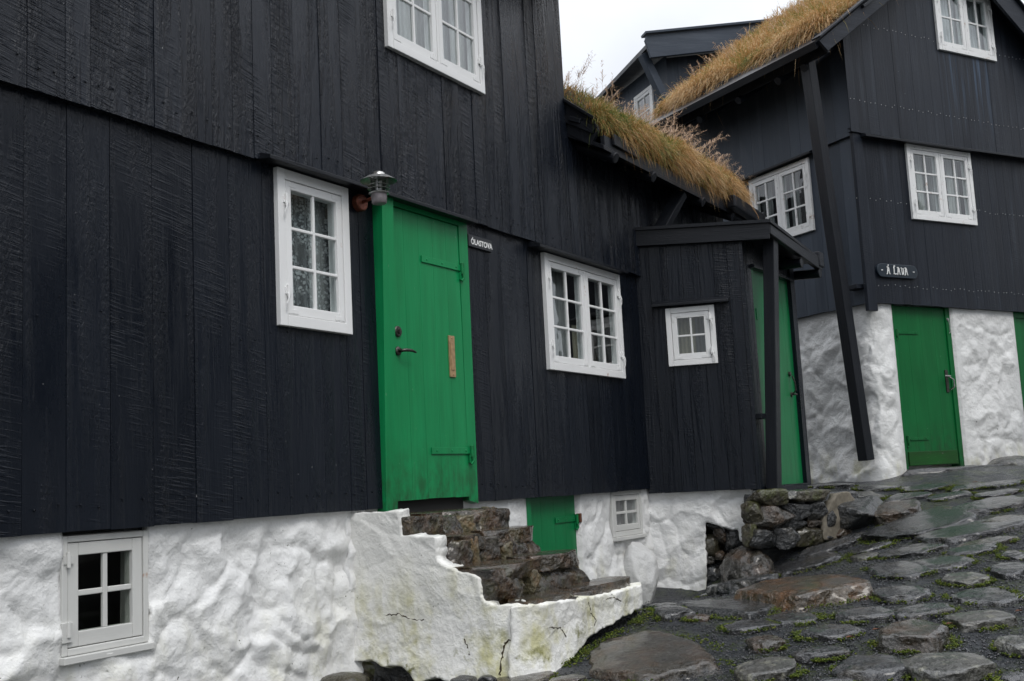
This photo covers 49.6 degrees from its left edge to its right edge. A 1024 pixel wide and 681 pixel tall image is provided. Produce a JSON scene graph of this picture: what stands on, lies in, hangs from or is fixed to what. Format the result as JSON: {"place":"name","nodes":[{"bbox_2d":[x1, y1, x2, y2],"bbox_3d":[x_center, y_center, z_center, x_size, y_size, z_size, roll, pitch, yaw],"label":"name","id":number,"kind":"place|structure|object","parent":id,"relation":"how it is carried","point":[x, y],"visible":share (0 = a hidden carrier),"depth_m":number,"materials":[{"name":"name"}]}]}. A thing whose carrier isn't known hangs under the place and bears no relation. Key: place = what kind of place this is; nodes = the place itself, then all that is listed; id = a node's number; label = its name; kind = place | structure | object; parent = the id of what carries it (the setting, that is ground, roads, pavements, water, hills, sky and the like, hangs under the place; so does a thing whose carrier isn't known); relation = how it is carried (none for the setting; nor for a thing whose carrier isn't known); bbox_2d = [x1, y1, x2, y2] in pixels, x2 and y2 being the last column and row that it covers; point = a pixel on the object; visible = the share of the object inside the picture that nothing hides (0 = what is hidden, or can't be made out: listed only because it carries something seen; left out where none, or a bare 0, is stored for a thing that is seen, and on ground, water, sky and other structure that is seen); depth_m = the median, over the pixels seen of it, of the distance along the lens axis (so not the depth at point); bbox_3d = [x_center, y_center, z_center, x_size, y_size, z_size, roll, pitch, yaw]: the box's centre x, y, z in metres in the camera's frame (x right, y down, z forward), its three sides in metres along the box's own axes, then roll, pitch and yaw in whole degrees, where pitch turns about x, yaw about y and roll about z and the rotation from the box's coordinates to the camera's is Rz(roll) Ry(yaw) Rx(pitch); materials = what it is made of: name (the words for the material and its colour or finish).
{"place":"outdoors","nodes":[
{"label":"outdoors","id":0,"kind":"place"},
{"bbox_2d":[370,465,1023,680],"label":"ground","id":1,"kind":"structure","parent":0,"point":[979,475],"depth_m":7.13,"materials":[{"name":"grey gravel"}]},
{"bbox_2d":[320,672,369,680],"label":"boulder","id":2,"kind":"object","parent":1,"relation":"on","point":[348,676],"visible":1,"depth_m":6.35,"materials":[{"name":"stone"}]},
{"bbox_2d":[362,661,374,679],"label":"boulder","id":3,"kind":"object","parent":1,"relation":"on","point":[369,669],"visible":0.13,"depth_m":6.65,"materials":[{"name":"stone"}]},
{"bbox_2d":[0,0,764,680],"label":"tarred house","id":4,"kind":"structure","parent":1,"relation":"on","point":[250,358],"depth_m":6.42,"materials":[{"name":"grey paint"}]},
{"bbox_2d":[59,528,154,665],"bbox_3d":[-2.072,1.183,5.389,0.500,0.751,1.054,-7,-9,31],"label":"window","id":5,"kind":"structure","parent":4,"relation":"in","point":[104,572],"depth_m":5.34,"materials":[{"name":"grey paint"}]},
{"bbox_2d":[273,167,352,334],"bbox_3d":[-1.346,-0.522,6.838,0.515,1.111,1.166,-7,-9,31],"label":"window","id":6,"kind":"structure","parent":4,"relation":"in","point":[313,264],"depth_m":6.83,"materials":[{"name":"white paint"}]},
{"bbox_2d":[352,170,396,211],"bbox_3d":[-0.893,-0.943,6.964,0.404,0.213,0.230,-10,-10,43],"label":"wall lamp","id":7,"kind":"object","parent":4,"relation":"attached to","point":[378,183],"visible":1,"depth_m":6.88,"materials":[{"name":"grey metal"}]},
{"bbox_2d":[372,197,477,511],"bbox_3d":[-0.597,0.148,7.589,0.216,2.110,1.072,-7,-9,31],"label":"door","id":8,"kind":"structure","parent":4,"relation":"in","point":[427,411],"depth_m":7.52,"materials":[{"name":"green paint"}]},
{"bbox_2d":[383,0,484,94],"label":"window","id":9,"kind":"structure","parent":4,"relation":"in","point":[444,37],"depth_m":8.14,"materials":[{"name":"white paint"}]},
{"bbox_2d":[467,234,491,252],"bbox_3d":[-0.245,-0.728,8.314,0.024,0.090,0.325,-7,-9,31],"label":"name sign","id":10,"kind":"object","parent":4,"relation":"attached to","point":[479,243],"visible":1,"depth_m":8.30,"materials":[{"name":"black metal"}]},
{"bbox_2d":[524,495,581,552],"bbox_3d":[0.305,1.733,8.970,0.141,0.939,0.904,-7,-9,31],"label":"cellar door","id":11,"kind":"structure","parent":4,"relation":"in","point":[555,522],"depth_m":9.03,"materials":[{"name":"green paint"}]},
{"bbox_2d":[540,252,625,378],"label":"window","id":12,"kind":"structure","parent":4,"relation":"in","point":[582,303],"depth_m":9.68,"materials":[{"name":"white paint"}]},
{"bbox_2d":[609,490,646,541],"bbox_3d":[0.890,1.567,10.242,0.500,0.607,1.175,-7,-9,31],"label":"window","id":13,"kind":"structure","parent":4,"relation":"in","point":[626,518],"depth_m":10.15,"materials":[{"name":"grey paint"}]},
{"bbox_2d":[634,219,823,590],"bbox_3d":[2.218,0.766,11.078,1.495,3.695,2.100,-7,-9,31],"label":"entrance porch","id":14,"kind":"object","parent":4,"relation":"attached to","point":[726,425],"visible":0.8,"depth_m":10.47,"materials":[{"name":"black wood"}]},
{"bbox_2d":[665,305,717,366],"bbox_3d":[1.734,-0.033,10.607,0.464,0.564,0.289,-5,-8,19],"label":"window","id":15,"kind":"structure","parent":14,"relation":"in","point":[691,331],"depth_m":10.52,"materials":[{"name":"white paint"}]},
{"bbox_2d":[751,268,802,484],"bbox_3d":[2.640,0.370,11.037,0.094,2.112,1.066,-8,-9,35],"label":"door","id":16,"kind":"structure","parent":14,"relation":"in","point":[791,463],"depth_m":11.18,"materials":[{"name":"green paint"}]},
{"bbox_2d":[450,675,477,680],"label":"boulder","id":17,"kind":"object","parent":1,"relation":"on","point":[465,678],"visible":1,"depth_m":6.09,"materials":[{"name":"stone"}]},
{"bbox_2d":[478,674,496,680],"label":"boulder","id":18,"kind":"object","parent":1,"relation":"on","point":[487,677],"visible":1,"depth_m":6.04,"materials":[{"name":"grey stone"}]},
{"bbox_2d":[350,506,642,680],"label":"stone stairs","id":19,"kind":"structure","parent":1,"relation":"on","point":[445,595],"depth_m":6.53,"materials":[{"name":"stone"}]},
{"bbox_2d":[497,671,555,680],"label":"paving stone","id":20,"kind":"object","parent":1,"relation":"on","point":[542,676],"visible":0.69,"depth_m":6.03,"materials":[{"name":"grey stone"}]},
{"bbox_2d":[549,674,586,680],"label":"paving stone","id":21,"kind":"object","parent":1,"relation":"on","point":[573,677],"visible":1,"depth_m":5.90,"materials":[{"name":"grey stone"}]},
{"bbox_2d":[633,604,646,615],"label":"paving stone","id":22,"kind":"object","parent":1,"relation":"on","point":[643,606],"visible":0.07,"depth_m":7.50,"materials":[{"name":"grey stone"}]},
{"bbox_2d":[624,542,658,603],"bbox_3d":[1.158,2.143,9.954,0.338,0.672,0.335,-3,-7,0],"label":"boulder","id":23,"kind":"object","parent":1,"relation":"on","point":[640,563],"visible":0.68,"depth_m":9.86,"materials":[{"name":"white stone"}]},
{"bbox_2d":[588,630,721,680],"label":"paving stone","id":24,"kind":"object","parent":1,"relation":"on","point":[647,655],"visible":0.95,"depth_m":6.05,"materials":[{"name":"grey stone"}]},
{"bbox_2d":[647,602,681,607],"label":"paving stone","id":25,"kind":"object","parent":1,"relation":"on","point":[661,604],"visible":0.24,"depth_m":7.47,"materials":[{"name":"grey stone"}]},
{"bbox_2d":[653,605,695,621],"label":"paving stone","id":26,"kind":"object","parent":1,"relation":"on","point":[666,613],"visible":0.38,"depth_m":7.13,"materials":[{"name":"grey stone"}]},
{"bbox_2d":[596,19,766,137],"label":"back house","id":27,"kind":"structure","parent":1,"relation":"on","point":[659,61],"depth_m":17.81,"materials":[{"name":"black wood"}]},
{"bbox_2d":[634,85,654,121],"bbox_3d":[2.432,-3.711,18.527,0.509,1.184,1.204,0,-8,-20],"label":"window","id":28,"kind":"structure","parent":27,"relation":"in","point":[646,96],"depth_m":18.68,"materials":[{"name":"white paint"}]},
{"bbox_2d":[686,614,710,621],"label":"paving stone","id":29,"kind":"object","parent":1,"relation":"on","point":[706,617],"visible":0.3,"depth_m":7.01,"materials":[{"name":"grey stone"}]},
{"bbox_2d":[680,598,775,619],"bbox_3d":[1.471,1.885,7.329,0.642,0.287,0.794,-2,-7,-9],"label":"paving stone","id":30,"kind":"object","parent":1,"relation":"on","point":[746,609],"visible":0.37,"depth_m":7.25,"materials":[{"name":"grey stone"}]},
{"bbox_2d":[706,573,779,596],"bbox_3d":[1.852,2.023,8.826,0.587,0.342,0.701,-3,-7,0],"label":"paving stone","id":31,"kind":"object","parent":1,"relation":"on","point":[728,587],"visible":0.36,"depth_m":8.61,"materials":[{"name":"grey stone"}]},
{"bbox_2d":[719,546,774,581],"bbox_3d":[2.140,2.158,9.924,0.518,0.637,0.646,-3,-7,0],"label":"boulder","id":32,"kind":"object","parent":1,"relation":"on","point":[740,562],"visible":0.37,"depth_m":9.75,"materials":[{"name":"grey stone"}]},
{"bbox_2d":[723,619,780,635],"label":"paving stone","id":33,"kind":"object","parent":1,"relation":"on","point":[737,627],"visible":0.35,"depth_m":6.62,"materials":[{"name":"grey stone"}]},
{"bbox_2d":[734,656,797,680],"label":"paving stone","id":34,"kind":"object","parent":1,"relation":"on","point":[777,668],"visible":0.98,"depth_m":5.62,"materials":[{"name":"grey stone"}]},
{"bbox_2d":[745,635,787,653],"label":"paving stone","id":35,"kind":"object","parent":1,"relation":"on","point":[754,643],"visible":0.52,"depth_m":6.16,"materials":[{"name":"grey stone"}]},
{"bbox_2d":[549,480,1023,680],"bbox_3d":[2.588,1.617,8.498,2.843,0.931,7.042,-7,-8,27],"label":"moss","id":36,"kind":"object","parent":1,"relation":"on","point":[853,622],"visible":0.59,"depth_m":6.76,"materials":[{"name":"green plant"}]},
{"bbox_2d":[766,611,818,625],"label":"paving stone","id":37,"kind":"object","parent":1,"relation":"on","point":[787,618],"visible":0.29,"depth_m":6.79,"materials":[{"name":"grey stone"}]},
{"bbox_2d":[733,574,873,611],"bbox_3d":[1.981,1.792,7.542,0.807,0.335,0.910,0,-8,-25],"label":"paving stone","id":38,"kind":"object","parent":1,"relation":"on","point":[798,593],"visible":0.56,"depth_m":7.30,"materials":[{"name":"stone"}]},
{"bbox_2d":[774,551,844,577],"bbox_3d":[2.608,2.038,9.627,0.734,0.373,0.798,-3,-7,0],"label":"paving stone","id":39,"kind":"object","parent":1,"relation":"on","point":[808,562],"visible":0.36,"depth_m":9.45,"materials":[{"name":"grey stone"}]},
{"bbox_2d":[740,488,882,563],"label":"rubble wall","id":40,"kind":"structure","parent":1,"relation":"on","point":[779,524],"depth_m":10.10,"materials":[{"name":"stone"}]},
{"bbox_2d":[791,645,851,664],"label":"paving stone","id":41,"kind":"object","parent":1,"relation":"on","point":[800,656],"visible":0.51,"depth_m":5.85,"materials":[{"name":"grey stone"}]},
{"bbox_2d":[797,536,857,557],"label":"paving stone","id":42,"kind":"object","parent":1,"relation":"on","point":[841,544],"visible":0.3,"depth_m":9.93,"materials":[{"name":"grey stone"}]},
{"bbox_2d":[798,624,864,642],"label":"paving stone","id":43,"kind":"object","parent":1,"relation":"on","point":[826,632],"visible":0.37,"depth_m":6.28,"materials":[{"name":"grey stone"}]},
{"bbox_2d":[811,483,855,488],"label":"paving stone","id":44,"kind":"object","parent":1,"relation":"on","point":[840,486],"visible":0.3,"depth_m":11.51,"materials":[{"name":"grey stone"}]},
{"bbox_2d":[648,0,1023,483],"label":"gabled house","id":45,"kind":"structure","parent":1,"relation":"on","point":[862,140],"depth_m":13.05,"materials":[{"name":"wood"}]},
{"bbox_2d":[748,157,814,236],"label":"window","id":46,"kind":"structure","parent":45,"relation":"in","point":[784,194],"depth_m":13.60,"materials":[{"name":"white paint"}]},
{"bbox_2d":[875,263,917,278],"bbox_3d":[4.366,-0.785,12.580,0.648,0.156,0.041,1,-8,-29],"label":"name sign","id":47,"kind":"object","parent":45,"relation":"attached to","point":[896,271],"visible":1,"depth_m":12.56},
{"bbox_2d":[891,305,964,468],"bbox_3d":[4.744,0.527,12.736,0.985,1.860,0.181,1,-8,-29],"label":"door","id":48,"kind":"structure","parent":45,"relation":"in","point":[931,424],"depth_m":12.73,"materials":[{"name":"green paint"}]},
{"bbox_2d":[904,143,977,225],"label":"window","id":49,"kind":"structure","parent":45,"relation":"in","point":[940,181],"depth_m":13.24,"materials":[{"name":"white paint"}]},
{"bbox_2d":[932,0,996,61],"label":"window","id":50,"kind":"structure","parent":45,"relation":"in","point":[962,27],"depth_m":13.75,"materials":[{"name":"white paint"}]},
{"bbox_2d":[1013,312,1023,409],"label":"door","id":51,"kind":"structure","parent":45,"relation":"in","point":[1018,317],"depth_m":13.62,"materials":[{"name":"green paint"}]},
{"bbox_2d":[817,676,854,680],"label":"paving stone","id":52,"kind":"object","parent":1,"relation":"on","point":[842,678],"visible":1,"depth_m":5.39,"materials":[{"name":"grey stone"}]},
{"bbox_2d":[841,531,865,540],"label":"paving stone","id":53,"kind":"object","parent":1,"relation":"on","point":[857,535],"visible":0.23,"depth_m":10.16,"materials":[{"name":"grey stone"}]},
{"bbox_2d":[850,552,878,561],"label":"paving stone","id":54,"kind":"object","parent":1,"relation":"on","point":[861,557],"visible":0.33,"depth_m":9.00,"materials":[{"name":"grey stone"}]},
{"bbox_2d":[835,606,894,624],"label":"paving stone","id":55,"kind":"object","parent":1,"relation":"on","point":[877,614],"visible":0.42,"depth_m":6.61,"materials":[{"name":"grey stone"}]},
{"bbox_2d":[847,541,891,556],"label":"paving stone","id":56,"kind":"object","parent":1,"relation":"on","point":[873,547],"visible":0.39,"depth_m":9.46,"materials":[{"name":"grey stone"}]},
{"bbox_2d":[831,654,909,680],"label":"paving stone","id":57,"kind":"object","parent":1,"relation":"on","point":[878,667],"visible":0.87,"depth_m":5.45,"materials":[{"name":"grey stone"}]},
{"bbox_2d":[856,491,884,498],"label":"paving stone","id":58,"kind":"object","parent":1,"relation":"on","point":[864,493],"visible":0.16,"depth_m":10.94,"materials":[{"name":"grey stone"}]},
{"bbox_2d":[851,485,899,491],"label":"paving stone","id":59,"kind":"object","parent":1,"relation":"on","point":[876,488],"visible":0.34,"depth_m":11.26,"materials":[{"name":"grey stone"}]},
{"bbox_2d":[873,499,921,525],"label":"paving stone","id":60,"kind":"object","parent":1,"relation":"on","point":[887,512],"visible":0.49,"depth_m":10.31,"materials":[{"name":"grey stone"}]},
{"bbox_2d":[867,560,935,580],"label":"paving stone","id":61,"kind":"object","parent":1,"relation":"on","point":[907,570],"visible":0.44,"depth_m":7.87,"materials":[{"name":"grey stone"}]},
{"bbox_2d":[872,585,931,604],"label":"paving stone","id":62,"kind":"object","parent":1,"relation":"on","point":[891,594],"visible":0.38,"depth_m":7.04,"materials":[{"name":"grey stone"}]},
{"bbox_2d":[884,492,931,501],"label":"paving stone","id":63,"kind":"object","parent":1,"relation":"on","point":[910,495],"visible":0.35,"depth_m":10.84,"materials":[{"name":"grey stone"}]},
{"bbox_2d":[877,543,948,559],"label":"paving stone","id":64,"kind":"object","parent":1,"relation":"on","point":[918,550],"visible":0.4,"depth_m":8.68,"materials":[{"name":"grey stone"}]},
{"bbox_2d":[875,618,951,653],"bbox_3d":[2.171,1.684,6.016,0.465,0.296,0.496,-3,-7,0],"label":"paving stone","id":65,"kind":"object","parent":1,"relation":"on","point":[923,636],"visible":0.55,"depth_m":5.88,"materials":[{"name":"grey stone"}]},
{"bbox_2d":[861,508,977,541],"bbox_3d":[3.619,1.729,9.887,0.958,0.429,0.885,-3,-7,0],"label":"paving stone","id":66,"kind":"object","parent":1,"relation":"on","point":[913,525],"visible":0.45,"depth_m":9.76,"materials":[{"name":"grey stone"}]},
{"bbox_2d":[894,603,954,620],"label":"paving stone","id":67,"kind":"object","parent":1,"relation":"on","point":[920,611],"visible":0.36,"depth_m":6.56,"materials":[{"name":"grey stone"}]},
{"bbox_2d":[899,483,951,492],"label":"paving stone","id":68,"kind":"object","parent":1,"relation":"on","point":[932,487],"visible":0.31,"depth_m":11.12,"materials":[{"name":"grey stone"}]},
{"bbox_2d":[912,556,974,573],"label":"paving stone","id":69,"kind":"object","parent":1,"relation":"on","point":[943,564],"visible":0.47,"depth_m":7.86,"materials":[{"name":"grey stone"}]},
{"bbox_2d":[900,651,996,680],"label":"paving stone","id":70,"kind":"object","parent":1,"relation":"on","point":[955,666],"visible":0.94,"depth_m":5.33,"materials":[{"name":"grey stone"}]},
{"bbox_2d":[925,490,972,501],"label":"paving stone","id":71,"kind":"object","parent":1,"relation":"on","point":[956,495],"visible":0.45,"depth_m":10.68,"materials":[{"name":"grey stone"}]},
{"bbox_2d":[901,464,1004,476],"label":"threshold slab","id":72,"kind":"structure","parent":1,"relation":"on","point":[909,472],"depth_m":12.08,"materials":[{"name":"grey stone"}]},
{"bbox_2d":[941,572,989,587],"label":"paving stone","id":73,"kind":"object","parent":1,"relation":"on","point":[971,579],"visible":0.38,"depth_m":7.29,"materials":[{"name":"grey stone"}]},
{"bbox_2d":[950,483,982,491],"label":"paving stone","id":74,"kind":"object","parent":1,"relation":"on","point":[966,486],"visible":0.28,"depth_m":10.97,"materials":[{"name":"grey stone"}]},
{"bbox_2d":[912,516,1023,544],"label":"paving stone","id":75,"kind":"object","parent":1,"relation":"on","point":[973,530],"visible":0.52,"depth_m":8.94,"materials":[{"name":"grey stone"}]},
{"bbox_2d":[944,542,997,556],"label":"paving stone","id":76,"kind":"object","parent":1,"relation":"on","point":[976,549],"visible":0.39,"depth_m":8.23,"materials":[{"name":"grey stone"}]},
{"bbox_2d":[944,609,1017,632],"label":"paving stone","id":77,"kind":"object","parent":1,"relation":"on","point":[966,622],"visible":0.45,"depth_m":6.19,"materials":[{"name":"grey stone"}]},
{"bbox_2d":[949,587,1023,606],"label":"paving stone","id":78,"kind":"object","parent":1,"relation":"on","point":[994,596],"visible":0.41,"depth_m":6.80,"materials":[{"name":"grey stone"}]},
{"bbox_2d":[951,495,1023,515],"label":"paving stone","id":79,"kind":"object","parent":1,"relation":"on","point":[985,506],"visible":0.41,"depth_m":9.96,"materials":[{"name":"grey stone"}]},
{"bbox_2d":[957,536,1019,546],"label":"paving stone","id":80,"kind":"object","parent":1,"relation":"on","point":[1002,540],"visible":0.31,"depth_m":8.46,"materials":[{"name":"grey stone"}]},
{"bbox_2d":[974,488,1020,499],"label":"paving stone","id":81,"kind":"object","parent":1,"relation":"on","point":[1001,492],"visible":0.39,"depth_m":10.51,"materials":[{"name":"grey stone"}]},
{"bbox_2d":[981,479,1021,488],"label":"paving stone","id":82,"kind":"object","parent":1,"relation":"on","point":[993,484],"visible":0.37,"depth_m":10.93,"materials":[{"name":"grey stone"}]},
{"bbox_2d":[981,515,1023,521],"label":"paving stone","id":83,"kind":"object","parent":1,"relation":"on","point":[1001,518],"visible":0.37,"depth_m":9.24,"materials":[{"name":"grey stone"}]},
{"bbox_2d":[987,455,1023,465],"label":"boulder","id":84,"kind":"object","parent":1,"relation":"on","point":[1012,460],"visible":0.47,"depth_m":12.76,"materials":[{"name":"stone"}]},
{"bbox_2d":[989,562,1023,579],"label":"paving stone","id":85,"kind":"object","parent":1,"relation":"on","point":[1008,570],"visible":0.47,"depth_m":7.34,"materials":[{"name":"grey stone"}]},
{"bbox_2d":[993,635,1023,658],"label":"paving stone","id":86,"kind":"object","parent":1,"relation":"on","point":[1010,644],"visible":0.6,"depth_m":5.66,"materials":[{"name":"grey stone"}]},
{"bbox_2d":[999,672,1023,680],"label":"paving stone","id":87,"kind":"object","parent":1,"relation":"on","point":[1015,676],"visible":1,"depth_m":5.19,"materials":[{"name":"grey stone"}]},
{"bbox_2d":[1000,550,1023,561],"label":"paving stone","id":88,"kind":"object","parent":1,"relation":"on","point":[1016,555],"visible":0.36,"depth_m":7.85,"materials":[{"name":"grey stone"}]},
{"bbox_2d":[559,0,1023,97],"label":"sky","id":89,"kind":"structure","parent":0,"point":[610,31],"materials":[{"name":"white"}]}
]}

